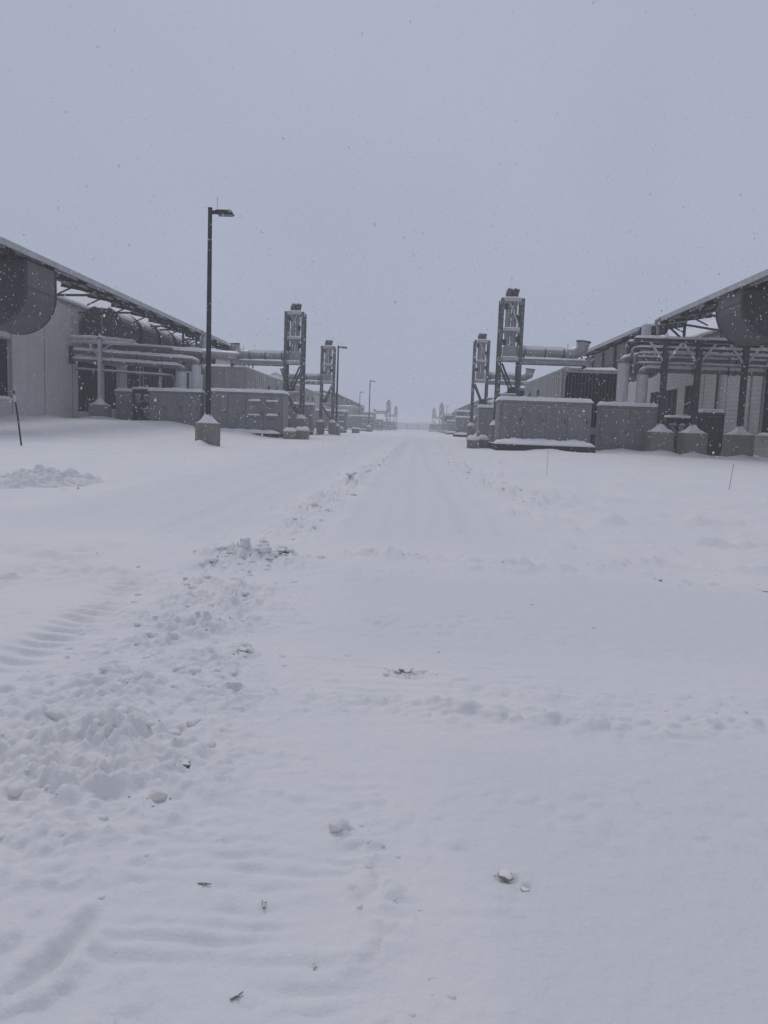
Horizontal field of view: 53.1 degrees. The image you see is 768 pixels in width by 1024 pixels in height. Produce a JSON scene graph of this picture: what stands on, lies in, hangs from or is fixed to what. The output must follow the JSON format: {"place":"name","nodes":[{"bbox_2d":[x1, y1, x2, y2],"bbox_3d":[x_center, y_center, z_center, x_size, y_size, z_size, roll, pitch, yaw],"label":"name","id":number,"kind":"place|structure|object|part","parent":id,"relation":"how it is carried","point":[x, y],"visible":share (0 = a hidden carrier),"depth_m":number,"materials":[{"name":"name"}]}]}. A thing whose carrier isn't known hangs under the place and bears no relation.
{"place":"outdoors","nodes":[
{"label":"outdoors","id":0,"kind":"place"},
{"bbox_2d":[230,991,242,999],"bbox_3d":[-0.383,1.266,2.011,0.037,0.012,0.017,-3,8,-39],"label":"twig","id":1,"kind":"object","parent":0,"point":[236,995],"visible":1,"depth_m":2.01,"materials":[{"name":"plant"}]},
{"bbox_2d":[0,414,767,1023],"bbox_3d":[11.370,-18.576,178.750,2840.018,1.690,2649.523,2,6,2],"label":"snow ground","id":2,"kind":"structure","parent":0,"point":[624,840],"depth_m":3.75,"materials":[{"name":"white snow"}]},
{"bbox_2d":[13,391,21,445],"bbox_3d":[-16.651,-4.151,34.981,0.409,2.710,0.108,2,6,2],"label":"marker stake","id":3,"kind":"object","parent":2,"relation":"on","point":[15,400],"visible":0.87,"depth_m":34.94,"materials":[{"name":"black paint"}]},
{"bbox_2d":[0,464,112,490],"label":"snow heap","id":4,"kind":"object","parent":2,"relation":"on","point":[39,475],"visible":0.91,"depth_m":16.11,"materials":[{"name":"white snow"}]},
{"bbox_2d":[0,236,205,418],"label":"industrial building","id":5,"kind":"structure","parent":2,"relation":"on","point":[17,281],"depth_m":72.65,"materials":[{"name":"paint"}]},
{"bbox_2d":[0,336,12,399],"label":"door","id":6,"kind":"structure","parent":5,"relation":"in","point":[3,343],"depth_m":67.04,"materials":[{"name":"grey metal"}]},
{"bbox_2d":[78,362,97,411],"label":"window","id":7,"kind":"structure","parent":5,"relation":"in","point":[89,390],"depth_m":84.19,"materials":[{"name":"glass"}]},
{"bbox_2d":[104,365,115,409],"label":"window","id":8,"kind":"structure","parent":5,"relation":"in","point":[109,383],"depth_m":90.50,"materials":[{"name":"glass"}]},
{"bbox_2d":[114,387,132,419],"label":"electrical cabinet","id":9,"kind":"object","parent":2,"relation":"on","point":[124,399],"visible":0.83,"depth_m":80.63,"materials":[{"name":"metal"}]},
{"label":"door","id":10,"kind":"part","parent":9,"relation":"part of","materials":[{"name":"paint"}]},
{"bbox_2d":[132,387,149,420],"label":"switchgear","id":11,"kind":"object","parent":2,"relation":"on","point":[141,403],"visible":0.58,"depth_m":80.70,"materials":[{"name":"metal"}]},
{"bbox_2d":[69,334,239,417],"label":"pipe rack","id":12,"kind":"object","parent":2,"relation":"on","point":[134,349],"visible":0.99,"depth_m":79.05,"materials":[{"name":"metal"}]},
{"bbox_2d":[57,281,253,389],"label":"industrial building","id":13,"kind":"structure","parent":2,"relation":"on","point":[131,380],"depth_m":102.55,"materials":[{"name":"paint"}]},
{"bbox_2d":[127,366,138,387],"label":"window","id":14,"kind":"structure","parent":13,"relation":"in","point":[132,380],"depth_m":97.47,"materials":[{"name":"glass"}]},
{"bbox_2d":[144,367,157,386],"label":"window","id":15,"kind":"structure","parent":13,"relation":"in","point":[150,380],"depth_m":104.49,"materials":[{"name":"glass"}]},
{"bbox_2d":[162,368,174,387],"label":"window","id":16,"kind":"structure","parent":13,"relation":"in","point":[167,381],"depth_m":111.76,"materials":[{"name":"glass"}]},
{"bbox_2d":[187,373,188,388],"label":"window","id":17,"kind":"structure","parent":13,"relation":"in","point":[187,373],"depth_m":121.56,"materials":[{"name":"glass"}]},
{"bbox_2d":[149,792,167,803],"bbox_3d":[-0.882,1.110,2.973,0.079,0.035,0.075,2,6,2],"label":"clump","id":18,"kind":"object","parent":2,"relation":"on","point":[158,797],"visible":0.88,"depth_m":2.97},
{"bbox_2d":[148,387,205,425],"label":"electrical cabinet","id":19,"kind":"object","parent":2,"relation":"on","point":[175,402],"visible":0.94,"depth_m":77.45,"materials":[{"name":"metal"}]},
{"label":"door","id":20,"kind":"part","parent":19,"relation":"part of","materials":[{"name":"paint"}]},
{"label":"door","id":21,"kind":"part","parent":19,"relation":"part of","materials":[{"name":"paint"}]},
{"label":"door","id":22,"kind":"part","parent":19,"relation":"part of","materials":[{"name":"paint"}]},
{"bbox_2d":[181,759,190,767],"bbox_3d":[-0.846,1.070,3.270,0.065,0.033,0.064,2,6,2],"label":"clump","id":23,"kind":"object","parent":2,"relation":"on","point":[185,763],"visible":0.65,"depth_m":3.25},
{"bbox_2d":[195,197,234,445],"bbox_3d":[-10.179,-11.102,46.363,2.015,15.300,1.170,4,7,16],"label":"street lamp","id":24,"kind":"object","parent":2,"relation":"on","point":[209,434],"visible":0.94,"depth_m":46.52,"materials":[{"name":"metal"}]},
{"bbox_2d":[236,647,247,652],"bbox_3d":[-0.918,0.897,4.982,0.079,0.045,0.076,2,6,2],"label":"soil clod","id":25,"kind":"object","parent":2,"relation":"on","point":[242,649],"visible":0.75,"depth_m":4.96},
{"bbox_2d":[202,346,282,413],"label":"industrial building","id":26,"kind":"structure","parent":2,"relation":"on","point":[229,374],"depth_m":84.82,"materials":[{"name":"paint"}]},
{"bbox_2d":[211,388,289,437],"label":"electrical cabinet","id":27,"kind":"object","parent":2,"relation":"on","point":[265,419],"visible":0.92,"depth_m":76.80,"materials":[{"name":"metal"}]},
{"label":"door","id":28,"kind":"part","parent":27,"relation":"part of","materials":[{"name":"paint"}]},
{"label":"door","id":29,"kind":"part","parent":27,"relation":"part of","materials":[{"name":"paint"}]},
{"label":"door","id":30,"kind":"part","parent":27,"relation":"part of","materials":[{"name":"paint"}]},
{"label":"door","id":31,"kind":"part","parent":27,"relation":"part of","materials":[{"name":"paint"}]},
{"bbox_2d":[228,301,306,428],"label":"exhaust tower","id":32,"kind":"structure","parent":2,"relation":"on","point":[286,357],"depth_m":84.05,"materials":[{"name":"metal"}]},
{"bbox_2d":[278,548,288,553],"bbox_3d":[-1.144,0.440,8.608,0.160,0.078,0.174,2,6,2],"label":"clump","id":33,"kind":"object","parent":2,"relation":"on","point":[283,550],"visible":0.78,"depth_m":8.55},
{"bbox_2d":[283,427,295,438],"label":"concrete block","id":34,"kind":"object","parent":2,"relation":"on","point":[291,432],"depth_m":73.72,"materials":[{"name":"grey concrete"}]},
{"bbox_2d":[288,402,315,434],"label":"pipe","id":35,"kind":"object","parent":2,"relation":"on","point":[309,409],"visible":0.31,"depth_m":111.60,"materials":[{"name":"metal"}]},
{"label":"door","id":36,"kind":"part","parent":35,"relation":"part of","materials":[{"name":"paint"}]},
{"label":"door","id":37,"kind":"part","parent":35,"relation":"part of","materials":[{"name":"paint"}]},
{"bbox_2d":[289,384,315,423],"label":"equipment enclosure","id":38,"kind":"object","parent":2,"relation":"on","point":[310,394],"visible":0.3,"depth_m":130.23,"materials":[{"name":"paint"}]},
{"bbox_2d":[296,426,309,439],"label":"concrete block","id":39,"kind":"object","parent":2,"relation":"on","point":[302,432],"depth_m":74.47,"materials":[{"name":"grey concrete"}]},
{"bbox_2d":[280,332,335,434],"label":"exhaust tower","id":40,"kind":"structure","parent":2,"relation":"on","point":[327,365],"depth_m":117.35,"materials":[{"name":"metal"}]},
{"bbox_2d":[269,371,347,408],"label":"industrial building","id":41,"kind":"structure","parent":2,"relation":"on","point":[341,398],"depth_m":266.67,"materials":[{"name":"paint"}]},
{"bbox_2d":[314,409,347,432],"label":"pipe","id":42,"kind":"object","parent":2,"relation":"on","point":[342,419],"visible":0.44,"depth_m":162.24,"materials":[{"name":"metal"}]},
{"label":"door","id":43,"kind":"part","parent":42,"relation":"part of","materials":[{"name":"paint"}]},
{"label":"door","id":44,"kind":"part","parent":42,"relation":"part of","materials":[{"name":"paint"}]},
{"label":"door","id":45,"kind":"part","parent":42,"relation":"part of","materials":[{"name":"paint"}]},
{"bbox_2d":[305,384,357,408],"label":"industrial building","id":46,"kind":"structure","parent":2,"relation":"on","point":[351,402],"depth_m":319.09,"materials":[{"name":"paint"}]},
{"bbox_2d":[329,816,348,832],"bbox_3d":[-0.168,1.156,2.837,0.076,0.056,0.069,-4,9,-42],"label":"snow clod","id":47,"kind":"object","parent":2,"relation":"on","point":[338,824],"visible":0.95,"depth_m":2.82,"materials":[{"name":"white snow"}]},
{"bbox_2d":[335,345,346,434],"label":"street lamp","id":48,"kind":"object","parent":2,"relation":"on","point":[338,427],"visible":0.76,"depth_m":122.89,"materials":[{"name":"black metal"}]},
{"bbox_2d":[318,389,364,414],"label":"industrial building","id":49,"kind":"structure","parent":2,"relation":"on","point":[362,409],"depth_m":383.10,"materials":[{"name":"paint"}]},
{"bbox_2d":[338,405,358,420],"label":"equipment enclosure","id":50,"kind":"object","parent":2,"relation":"on","point":[351,409],"visible":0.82,"depth_m":236.66,"materials":[{"name":"paint"}]},
{"bbox_2d":[352,427,359,432],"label":"concrete block","id":51,"kind":"object","parent":2,"relation":"on","point":[355,429],"depth_m":163.83,"materials":[{"name":"grey concrete"}]},
{"bbox_2d":[348,415,373,431],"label":"pipe","id":52,"kind":"object","parent":2,"relation":"on","point":[360,422],"visible":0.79,"depth_m":232.15,"materials":[{"name":"metal"}]},
{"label":"door","id":53,"kind":"part","parent":52,"relation":"part of","materials":[{"name":"paint"}]},
{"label":"door","id":54,"kind":"part","parent":52,"relation":"part of","materials":[{"name":"paint"}]},
{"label":"door","id":55,"kind":"part","parent":52,"relation":"part of","materials":[{"name":"paint"}]},
{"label":"door","id":56,"kind":"part","parent":52,"relation":"part of","materials":[{"name":"paint"}]},
{"bbox_2d":[362,408,375,418],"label":"equipment enclosure","id":57,"kind":"object","parent":2,"relation":"on","point":[367,413],"visible":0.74,"depth_m":325.99,"materials":[{"name":"paint"}]},
{"bbox_2d":[366,380,374,431],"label":"street lamp","id":58,"kind":"object","parent":2,"relation":"on","point":[368,428],"visible":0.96,"depth_m":212.44,"materials":[{"name":"grey metal"}]},
{"bbox_2d":[374,419,383,429],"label":"electrical cabinet","id":59,"kind":"object","parent":2,"relation":"on","point":[378,425],"visible":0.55,"depth_m":318.11,"materials":[{"name":"metal"}]},
{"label":"door","id":60,"kind":"part","parent":59,"relation":"part of","materials":[{"name":"paint"}]},
{"bbox_2d":[373,400,390,429],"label":"exhaust tower","id":61,"kind":"structure","parent":2,"relation":"on","point":[386,412],"depth_m":368.59,"materials":[{"name":"metal"}]},
{"bbox_2d":[0,453,767,1023],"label":"snow rubble","id":62,"kind":"object","parent":2,"relation":"on","point":[16,789],"visible":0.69,"depth_m":4.58,"materials":[{"name":"white snow"}]},
{"bbox_2d":[383,421,395,429],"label":"electrical cabinet","id":63,"kind":"object","parent":2,"relation":"on","point":[391,423],"visible":0.81,"depth_m":415.78,"materials":[{"name":"metal"}]},
{"bbox_2d":[20,485,758,979],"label":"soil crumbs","id":64,"kind":"object","parent":2,"relation":"on","point":[176,759],"visible":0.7,"depth_m":3.30,"materials":[{"name":"brown soil"}]},
{"bbox_2d":[384,406,397,429],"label":"exhaust tower","id":65,"kind":"structure","parent":2,"relation":"on","point":[395,410],"depth_m":465.93,"materials":[{"name":"metal"}]},
{"bbox_2d":[383,420,403,428],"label":"distant shed","id":66,"kind":"structure","parent":2,"relation":"on","point":[399,424],"depth_m":695.50,"materials":[{"name":"paint"}]},
{"bbox_2d":[399,666,412,673],"bbox_3d":[0.134,0.973,4.733,0.089,0.035,0.096,5,7,24],"label":"clod","id":67,"kind":"object","parent":2,"relation":"on","point":[405,669],"visible":0.99,"depth_m":4.71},
{"bbox_2d":[404,422,440,429],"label":"distant shed","id":68,"kind":"structure","parent":2,"relation":"on","point":[417,426],"depth_m":700.01,"materials":[{"name":"paint"}]},
{"bbox_2d":[429,423,440,431],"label":"electrical cabinet","id":69,"kind":"object","parent":2,"relation":"on","point":[433,427],"visible":0.73,"depth_m":425.08,"materials":[{"name":"metal"}]},
{"bbox_2d":[432,408,441,422],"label":"exhaust tower","id":70,"kind":"structure","parent":2,"relation":"on","point":[434,413],"depth_m":474.85,"materials":[{"name":"metal"}]},
{"bbox_2d":[440,422,446,432],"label":"electrical cabinet","id":71,"kind":"object","parent":2,"relation":"on","point":[443,426],"visible":0.34,"depth_m":327.15,"materials":[{"name":"metal"}]},
{"bbox_2d":[438,402,451,431],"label":"exhaust tower","id":72,"kind":"structure","parent":2,"relation":"on","point":[442,409],"depth_m":380.61,"materials":[{"name":"metal"}]},
{"bbox_2d":[441,415,451,422],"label":"equipment enclosure","id":73,"kind":"object","parent":2,"relation":"on","point":[444,418],"visible":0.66,"depth_m":329.88,"materials":[{"name":"paint"}]},
{"bbox_2d":[445,420,455,433],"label":"electrical cabinet","id":74,"kind":"object","parent":2,"relation":"on","point":[450,428],"visible":0.3,"depth_m":236.32,"materials":[{"name":"metal"}]},
{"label":"door","id":75,"kind":"part","parent":74,"relation":"part of","materials":[{"name":"paint"}]},
{"bbox_2d":[452,404,469,419],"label":"equipment enclosure","id":76,"kind":"object","parent":2,"relation":"on","point":[459,413],"visible":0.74,"depth_m":247.31,"materials":[{"name":"paint"}]},
{"bbox_2d":[453,416,476,436],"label":"electrical cabinet","id":77,"kind":"object","parent":2,"relation":"on","point":[461,430],"visible":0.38,"depth_m":161.33,"materials":[{"name":"paint"}]},
{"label":"door","id":78,"kind":"part","parent":77,"relation":"part of","materials":[{"name":"paint"}]},
{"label":"door","id":79,"kind":"part","parent":77,"relation":"part of","materials":[{"name":"paint"}]},
{"bbox_2d":[467,435,478,447],"bbox_3d":[7.468,-5.748,64.932,0.960,1.507,0.960,2,6,2],"label":"concrete block","id":80,"kind":"object","parent":2,"relation":"on","point":[474,441],"depth_m":64.49,"materials":[{"name":"grey concrete"}]},
{"bbox_2d":[461,401,493,415],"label":"industrial building","id":81,"kind":"structure","parent":2,"relation":"on","point":[466,407],"depth_m":326.70,"materials":[{"name":"paint"}]},
{"bbox_2d":[469,397,493,414],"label":"industrial building","id":82,"kind":"structure","parent":2,"relation":"on","point":[475,409],"depth_m":277.00,"materials":[{"name":"paint"}]},
{"bbox_2d":[478,434,488,447],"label":"concrete block","id":83,"kind":"object","parent":2,"relation":"on","point":[483,441],"depth_m":65.50,"materials":[{"name":"grey concrete"}]},
{"bbox_2d":[476,404,493,437],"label":"pipe","id":84,"kind":"object","parent":2,"relation":"on","point":[485,415],"visible":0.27,"depth_m":97.35,"materials":[{"name":"metal"}]},
{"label":"door","id":85,"kind":"part","parent":84,"relation":"part of","materials":[{"name":"paint"}]},
{"bbox_2d":[466,330,535,440],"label":"exhaust tower","id":86,"kind":"structure","parent":2,"relation":"on","point":[481,361],"depth_m":104.09,"materials":[{"name":"metal"}]},
{"bbox_2d":[498,869,512,881],"bbox_3d":[0.408,1.220,2.587,0.050,0.022,0.064,2,6,2],"label":"clod","id":87,"kind":"object","parent":2,"relation":"on","point":[505,875],"visible":1,"depth_m":2.57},
{"bbox_2d":[500,387,524,395],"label":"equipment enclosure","id":88,"kind":"object","parent":2,"relation":"on","point":[522,390],"visible":0.12,"depth_m":106.27,"materials":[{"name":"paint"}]},
{"bbox_2d":[520,887,529,891],"bbox_3d":[0.465,1.245,2.533,0.030,0.012,0.029,2,6,2],"label":"clod","id":89,"kind":"object","parent":2,"relation":"on","point":[523,889],"visible":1,"depth_m":2.53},
{"bbox_2d":[488,279,590,441],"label":"exhaust tower","id":90,"kind":"structure","parent":2,"relation":"on","point":[521,350],"depth_m":70.32,"materials":[{"name":"metal"}]},
{"bbox_2d":[488,395,595,452],"bbox_3d":[13.038,-7.135,63.320,8.080,4.776,6.300,2,6,2],"label":"electrical cabinet","id":91,"kind":"object","parent":2,"relation":"on","point":[540,423],"visible":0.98,"depth_m":63.00,"materials":[{"name":"metal"}]},
{"bbox_3d":[10.504,-7.406,63.164,1.758,2.867,0.126,2,6,2],"label":"door","id":92,"kind":"part","parent":91,"relation":"part of","materials":[{"name":"paint"}]},
{"bbox_3d":[12.310,-7.335,63.106,1.758,2.867,0.126,2,6,2],"label":"door","id":93,"kind":"part","parent":91,"relation":"part of","materials":[{"name":"paint"}]},
{"bbox_3d":[14.113,-7.213,63.054,1.758,2.767,0.126,2,6,2],"label":"door","id":94,"kind":"part","parent":91,"relation":"part of","materials":[{"name":"paint"}]},
{"bbox_3d":[15.918,-7.142,62.996,1.758,2.767,0.126,2,6,2],"label":"door","id":95,"kind":"part","parent":91,"relation":"part of","materials":[{"name":"paint"}]},
{"bbox_2d":[524,366,617,445],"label":"equipment enclosure","id":96,"kind":"object","parent":2,"relation":"on","point":[577,382],"visible":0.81,"depth_m":71.70,"materials":[{"name":"paint"}]},
{"bbox_2d":[595,401,657,450],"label":"electrical cabinet","id":97,"kind":"object","parent":2,"relation":"on","point":[611,428],"visible":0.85,"depth_m":66.90,"materials":[{"name":"metal"}]},
{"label":"door","id":98,"kind":"part","parent":97,"relation":"part of","materials":[{"name":"paint"}]},
{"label":"door","id":99,"kind":"part","parent":97,"relation":"part of","materials":[{"name":"paint"}]},
{"bbox_2d":[580,319,753,446],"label":"industrial building","id":100,"kind":"structure","parent":2,"relation":"on","point":[712,395],"depth_m":82.25,"materials":[{"name":"paint"}]},
{"bbox_2d":[650,389,677,414],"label":"window","id":101,"kind":"structure","parent":100,"relation":"in","point":[671,395],"depth_m":93.75,"materials":[{"name":"glass"}]},
{"bbox_2d":[684,385,692,415],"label":"window","id":102,"kind":"structure","parent":100,"relation":"in","point":[689,390],"depth_m":87.29,"materials":[{"name":"glass"}]},
{"bbox_2d":[664,415,690,452],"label":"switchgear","id":103,"kind":"object","parent":2,"relation":"on","point":[670,423],"visible":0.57,"depth_m":70.64,"materials":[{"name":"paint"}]},
{"bbox_2d":[616,333,767,456],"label":"pipe rack","id":104,"kind":"object","parent":2,"relation":"on","point":[736,440],"visible":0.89,"depth_m":65.41,"materials":[{"name":"metal"}]},
{"bbox_2d":[654,269,767,457],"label":"industrial building","id":105,"kind":"structure","parent":2,"relation":"on","point":[746,307],"depth_m":55.58,"materials":[{"name":"paint"}]},
{"bbox_2d":[756,369,767,435],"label":"door","id":106,"kind":"structure","parent":105,"relation":"in","point":[764,432],"depth_m":68.18,"materials":[{"name":"grey metal"}]},
{"bbox_2d":[697,408,725,455],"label":"electrical cabinet","id":107,"kind":"object","parent":2,"relation":"on","point":[709,421],"visible":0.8,"depth_m":70.11,"materials":[{"name":"metal"}]},
{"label":"door","id":108,"kind":"part","parent":107,"relation":"part of","materials":[{"name":"metal"}]},
{"bbox_2d":[0,0,767,552],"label":"falling snow","id":109,"kind":"structure","parent":0,"point":[392,254],"depth_m":34.38,"materials":[{"name":"white snow"}]},
{"bbox_2d":[0,0,767,434],"label":"sky","id":110,"kind":"structure","parent":0,"point":[738,33],"materials":[{"name":"grey"}]}
]}

